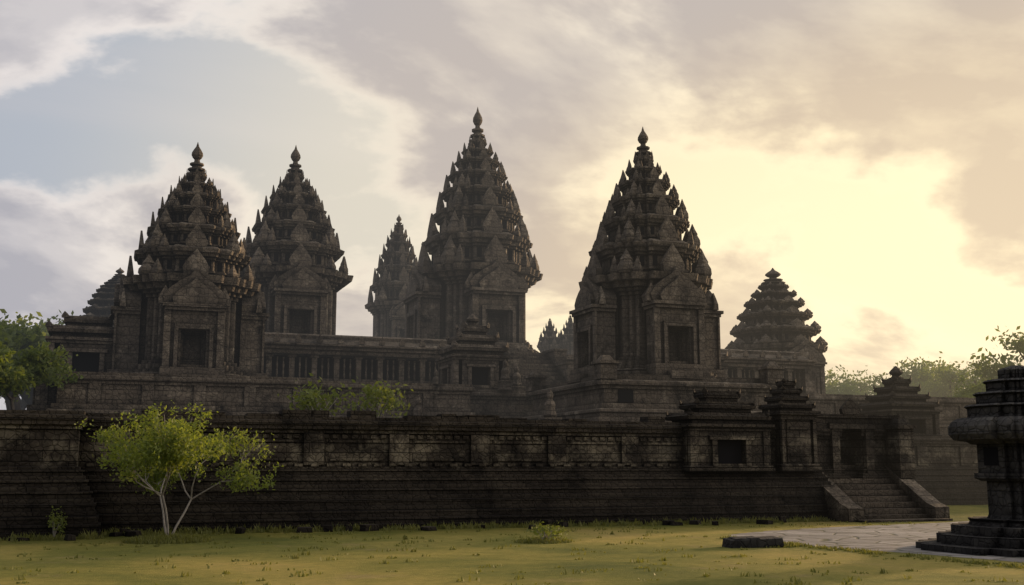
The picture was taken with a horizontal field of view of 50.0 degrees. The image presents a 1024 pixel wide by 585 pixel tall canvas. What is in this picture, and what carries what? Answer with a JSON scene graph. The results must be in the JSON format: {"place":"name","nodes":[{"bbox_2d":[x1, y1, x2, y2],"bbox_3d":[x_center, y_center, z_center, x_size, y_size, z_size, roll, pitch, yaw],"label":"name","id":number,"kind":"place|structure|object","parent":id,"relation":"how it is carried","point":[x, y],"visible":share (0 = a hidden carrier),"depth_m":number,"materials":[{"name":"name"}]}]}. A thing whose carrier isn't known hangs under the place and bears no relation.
{"place":"outdoors","nodes":[
{"label":"outdoors","id":0,"kind":"place"},
{"bbox_2d":[0,505,1023,584],"bbox_3d":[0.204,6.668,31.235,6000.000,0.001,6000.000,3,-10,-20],"label":"ground","id":1,"kind":"structure","parent":0,"point":[444,564],"depth_m":19.87,"materials":[{"name":"green plant"}]},
{"bbox_2d":[46,506,67,536],"bbox_3d":[-10.721,5.411,25.841,0.487,0.803,0.406,3,-10,-20],"label":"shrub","id":2,"kind":"object","parent":1,"relation":"on","point":[56,522],"visible":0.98,"depth_m":25.84,"materials":[{"name":"green plant"}]},
{"bbox_2d":[74,400,283,534],"bbox_3d":[-7.778,4.184,25.629,4.676,3.178,5.296,3,-10,-20],"label":"tree","id":3,"kind":"object","parent":1,"relation":"on","point":[178,447],"visible":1,"depth_m":24.65,"materials":[{"name":"green plant"}]},
{"bbox_2d":[8,516,786,540],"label":"fallen blocks","id":4,"kind":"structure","parent":1,"relation":"on","point":[238,530],"depth_m":29.14,"materials":[{"name":"stone"}]},
{"bbox_2d":[0,514,834,541],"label":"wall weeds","id":5,"kind":"object","parent":1,"relation":"on","point":[724,520],"depth_m":30.03,"materials":[{"name":"green plant"}]},
{"bbox_2d":[31,532,807,547],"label":"grass patches","id":6,"kind":"object","parent":1,"relation":"on","point":[170,538],"visible":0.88,"depth_m":24.69,"materials":[{"name":"green plant"}]},
{"bbox_2d":[0,398,987,539],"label":"perimeter wall","id":7,"kind":"structure","parent":1,"relation":"on","point":[353,467],"depth_m":31.06,"materials":[{"name":"stone"}]},
{"bbox_2d":[0,348,15,370],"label":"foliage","id":8,"kind":"object","parent":7,"relation":"on","point":[9,355],"visible":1,"depth_m":34.31,"materials":[{"name":"green plant"}]},
{"bbox_2d":[0,309,42,409],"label":"tree","id":9,"kind":"object","parent":7,"relation":"on","point":[24,321],"visible":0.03,"depth_m":56.01,"materials":[{"name":"green plant"}]},
{"bbox_2d":[0,310,46,409],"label":"tree","id":10,"kind":"object","parent":7,"relation":"on","point":[21,337],"visible":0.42,"depth_m":50.37,"materials":[{"name":"green plant"}]},
{"bbox_2d":[2,316,63,404],"bbox_3d":[-27.701,4.990,63.110,8.358,7.360,8.283,3,-10,-20],"label":"tree","id":11,"kind":"object","parent":7,"relation":"on","point":[26,399],"visible":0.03,"depth_m":63.65,"materials":[{"name":"green plant"}]},
{"bbox_2d":[27,324,53,345],"bbox_3d":[-29.134,4.207,59.113,8.711,7.737,6.004,3,-10,-20],"label":"tree","id":12,"kind":"object","parent":7,"relation":"on","point":[43,332],"visible":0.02,"depth_m":59.49,"materials":[{"name":"green plant"}]},
{"bbox_2d":[0,337,83,409],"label":"tree","id":13,"kind":"object","parent":7,"relation":"on","point":[38,368],"visible":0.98,"depth_m":38.90,"materials":[{"name":"green plant"}]},
{"bbox_2d":[19,310,73,409],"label":"tree","id":14,"kind":"object","parent":7,"relation":"on","point":[23,404],"depth_m":71.31,"materials":[{"name":"green plant"}]},
{"bbox_2d":[278,373,355,415],"bbox_3d":[-6.054,3.343,34.383,2.477,1.486,2.518,3,-10,-20],"label":"bush","id":15,"kind":"object","parent":7,"relation":"on","point":[312,400],"visible":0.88,"depth_m":34.24,"materials":[{"name":"green plant"}]},
{"bbox_2d":[331,377,413,417],"bbox_3d":[-4.238,3.513,35.536,2.711,1.514,2.395,-7,-11,37],"label":"bush","id":16,"kind":"object","parent":7,"relation":"on","point":[368,390],"visible":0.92,"depth_m":35.12,"materials":[{"name":"green plant"}]},
{"bbox_2d":[374,348,573,419],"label":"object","id":17,"kind":"object","parent":7,"relation":"on","point":[554,365],"visible":0.39,"depth_m":58.47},
{"bbox_2d":[26,371,975,435],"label":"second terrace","id":18,"kind":"structure","parent":7,"relation":"on","point":[105,392],"depth_m":43.10,"materials":[{"name":"stone"}]},
{"bbox_2d":[45,311,114,372],"bbox_3d":[-18.613,2.522,48.122,3.350,3.075,3.750,3,-10,-20],"label":"annex","id":19,"kind":"object","parent":18,"relation":"on","point":[88,340],"visible":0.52,"depth_m":46.68,"materials":[{"name":"stone"}]},
{"bbox_2d":[107,143,269,376],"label":"tower","id":20,"kind":"structure","parent":18,"relation":"on","point":[188,300],"depth_m":47.15,"materials":[{"name":"stone"}]},
{"bbox_2d":[263,332,448,383],"bbox_3d":[-8.150,3.841,56.402,12.100,3.060,3.440,3,-10,-20],"label":"gallery","id":21,"kind":"object","parent":18,"relation":"on","point":[336,366],"visible":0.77,"depth_m":55.33,"materials":[{"name":"stone"}]},
{"bbox_2d":[264,353,573,360],"bbox_3d":[-11.073,6.898,74.558,35.700,2.800,34.600,3,-10,-20],"label":"ledge","id":22,"kind":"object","parent":18,"relation":"on","point":[570,357],"depth_m":58.19,"materials":[{"name":"stone"}]},
{"bbox_2d":[79,267,124,326],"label":"temple roof","id":23,"kind":"structure","parent":22,"relation":"on","point":[101,302],"depth_m":73.50,"materials":[{"name":"stone"}]},
{"bbox_2d":[240,146,352,334],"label":"tower","id":24,"kind":"structure","parent":22,"relation":"on","point":[295,252],"depth_m":59.15,"materials":[{"name":"stone"}]},
{"bbox_2d":[365,215,417,337],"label":"tower","id":25,"kind":"structure","parent":22,"relation":"on","point":[388,287],"depth_m":83.50,"materials":[{"name":"black stone"}]},
{"bbox_2d":[401,107,542,352],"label":"tower","id":26,"kind":"structure","parent":22,"relation":"on","point":[481,265],"depth_m":66.18,"materials":[{"name":"stone"}]},
{"bbox_2d":[435,314,509,390],"bbox_3d":[-1.921,2.933,53.131,2.907,3.830,2.907,3,-10,-20],"label":"shrine","id":27,"kind":"object","parent":18,"relation":"on","point":[472,353],"visible":0.84,"depth_m":52.05,"materials":[{"name":"stone"}]},
{"bbox_2d":[721,349,817,393],"bbox_3d":[11.499,4.632,60.824,10.700,2.880,3.240,3,-10,-20],"label":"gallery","id":28,"kind":"object","parent":18,"relation":"on","point":[795,364],"visible":0.19,"depth_m":60.86,"materials":[{"name":"stone"}]},
{"bbox_2d":[725,268,827,393],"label":"tower","id":29,"kind":"structure","parent":18,"relation":"on","point":[773,318],"depth_m":69.82,"materials":[{"name":"black stone"}]},
{"bbox_2d":[523,355,784,421],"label":"tower plinth","id":30,"kind":"structure","parent":7,"relation":"on","point":[606,392],"depth_m":44.28,"materials":[{"name":"stone"}]},
{"bbox_2d":[566,127,725,382],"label":"tower","id":31,"kind":"structure","parent":30,"relation":"on","point":[646,302],"depth_m":46.94,"materials":[{"name":"stone"}]},
{"bbox_2d":[665,387,775,470],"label":"gate pavilion","id":32,"kind":"structure","parent":7,"relation":"on","point":[725,430],"depth_m":34.23,"materials":[{"name":"stone"}]},
{"bbox_2d":[756,378,821,470],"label":"gate pier","id":33,"kind":"structure","parent":7,"relation":"on","point":[793,414],"depth_m":35.10,"materials":[{"name":"stone"}]},
{"bbox_2d":[0,520,1018,584],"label":"lawn weeds","id":34,"kind":"object","parent":1,"relation":"on","point":[882,571],"visible":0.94,"depth_m":20.51,"materials":[{"name":"green plant"}]},
{"bbox_2d":[524,521,570,539],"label":"lawn bush twigs","id":35,"kind":"object","parent":1,"relation":"on","point":[546,531],"visible":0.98,"depth_m":24.89,"materials":[{"name":"green plant"}]},
{"bbox_2d":[722,536,783,547],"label":"stone slab","id":36,"kind":"structure","parent":1,"relation":"on","point":[751,542],"depth_m":23.25,"materials":[{"name":"grey stone"}]},
{"bbox_2d":[825,370,876,394],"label":"tree","id":37,"kind":"object","parent":1,"relation":"on","point":[830,387],"visible":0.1,"depth_m":100.27,"materials":[{"name":"green plant"}]},
{"bbox_2d":[719,535,1023,568],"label":"path edge grass","id":38,"kind":"structure","parent":1,"relation":"on","point":[972,561],"depth_m":20.80,"materials":[{"name":"green plant"}]},
{"bbox_2d":[826,365,926,394],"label":"tree","id":39,"kind":"object","parent":1,"relation":"on","point":[866,384],"visible":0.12,"depth_m":110.67,"materials":[{"name":"green plant"}]},
{"bbox_2d":[822,466,952,522],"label":"entrance stairs","id":40,"kind":"structure","parent":1,"relation":"on","point":[894,498],"depth_m":35.33,"materials":[{"name":"stone"}]},
{"bbox_2d":[866,351,966,395],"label":"tree","id":41,"kind":"object","parent":1,"relation":"on","point":[907,375],"visible":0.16,"depth_m":106.16,"materials":[{"name":"green plant"}]},
{"bbox_2d":[906,361,971,388],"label":"tree","id":42,"kind":"object","parent":1,"relation":"on","point":[952,367],"visible":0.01,"depth_m":113.72,"materials":[{"name":"green plant"}]},
{"bbox_2d":[908,360,985,397],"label":"tree","id":43,"kind":"object","parent":1,"relation":"on","point":[941,387],"visible":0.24,"depth_m":99.90,"materials":[{"name":"green plant"}]},
{"bbox_2d":[948,373,995,397],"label":"tree","id":44,"kind":"object","parent":1,"relation":"on","point":[970,392],"visible":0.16,"depth_m":65.22,"materials":[{"name":"green plant"}]},
{"bbox_2d":[960,325,1023,387],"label":"tree","id":45,"kind":"object","parent":1,"relation":"on","point":[987,370],"visible":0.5,"depth_m":75.06,"materials":[{"name":"green plant"}]},
{"bbox_2d":[0,0,1023,409],"label":"sky","id":46,"kind":"structure","parent":0,"point":[867,154],"materials":[{"name":"white"}]},
{"bbox_2d":[537,319,561,352],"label":"spire","id":47,"kind":"structure","parent":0,"point":[549,340],"depth_m":94.07,"materials":[{"name":"stone"}]},
{"bbox_2d":[559,315,573,354],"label":"spire","id":48,"kind":"structure","parent":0,"point":[566,338],"depth_m":94.08,"materials":[{"name":"stone"}]},
{"bbox_2d":[721,351,730,376],"bbox_3d":[9.355,3.575,57.184,2.907,3.830,2.907,3,-10,-20],"label":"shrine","id":49,"kind":"object","parent":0,"point":[723,358],"visible":0.01,"depth_m":56.28,"materials":[{"name":"stone"}]},
{"bbox_2d":[731,521,1023,562],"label":"paved path","id":50,"kind":"structure","parent":0,"point":[902,538],"depth_m":26.90,"materials":[{"name":"grey stone"}]},
{"bbox_2d":[916,365,1023,556],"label":"stone lantern monument","id":51,"kind":"object","parent":50,"relation":"on","point":[991,426],"visible":1,"depth_m":22.31,"materials":[{"name":"black stone"}]},
{"bbox_2d":[857,366,942,435],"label":"shrine wall","id":52,"kind":"structure","parent":0,"point":[897,394],"depth_m":51.27,"materials":[{"name":"stone"}]}
]}

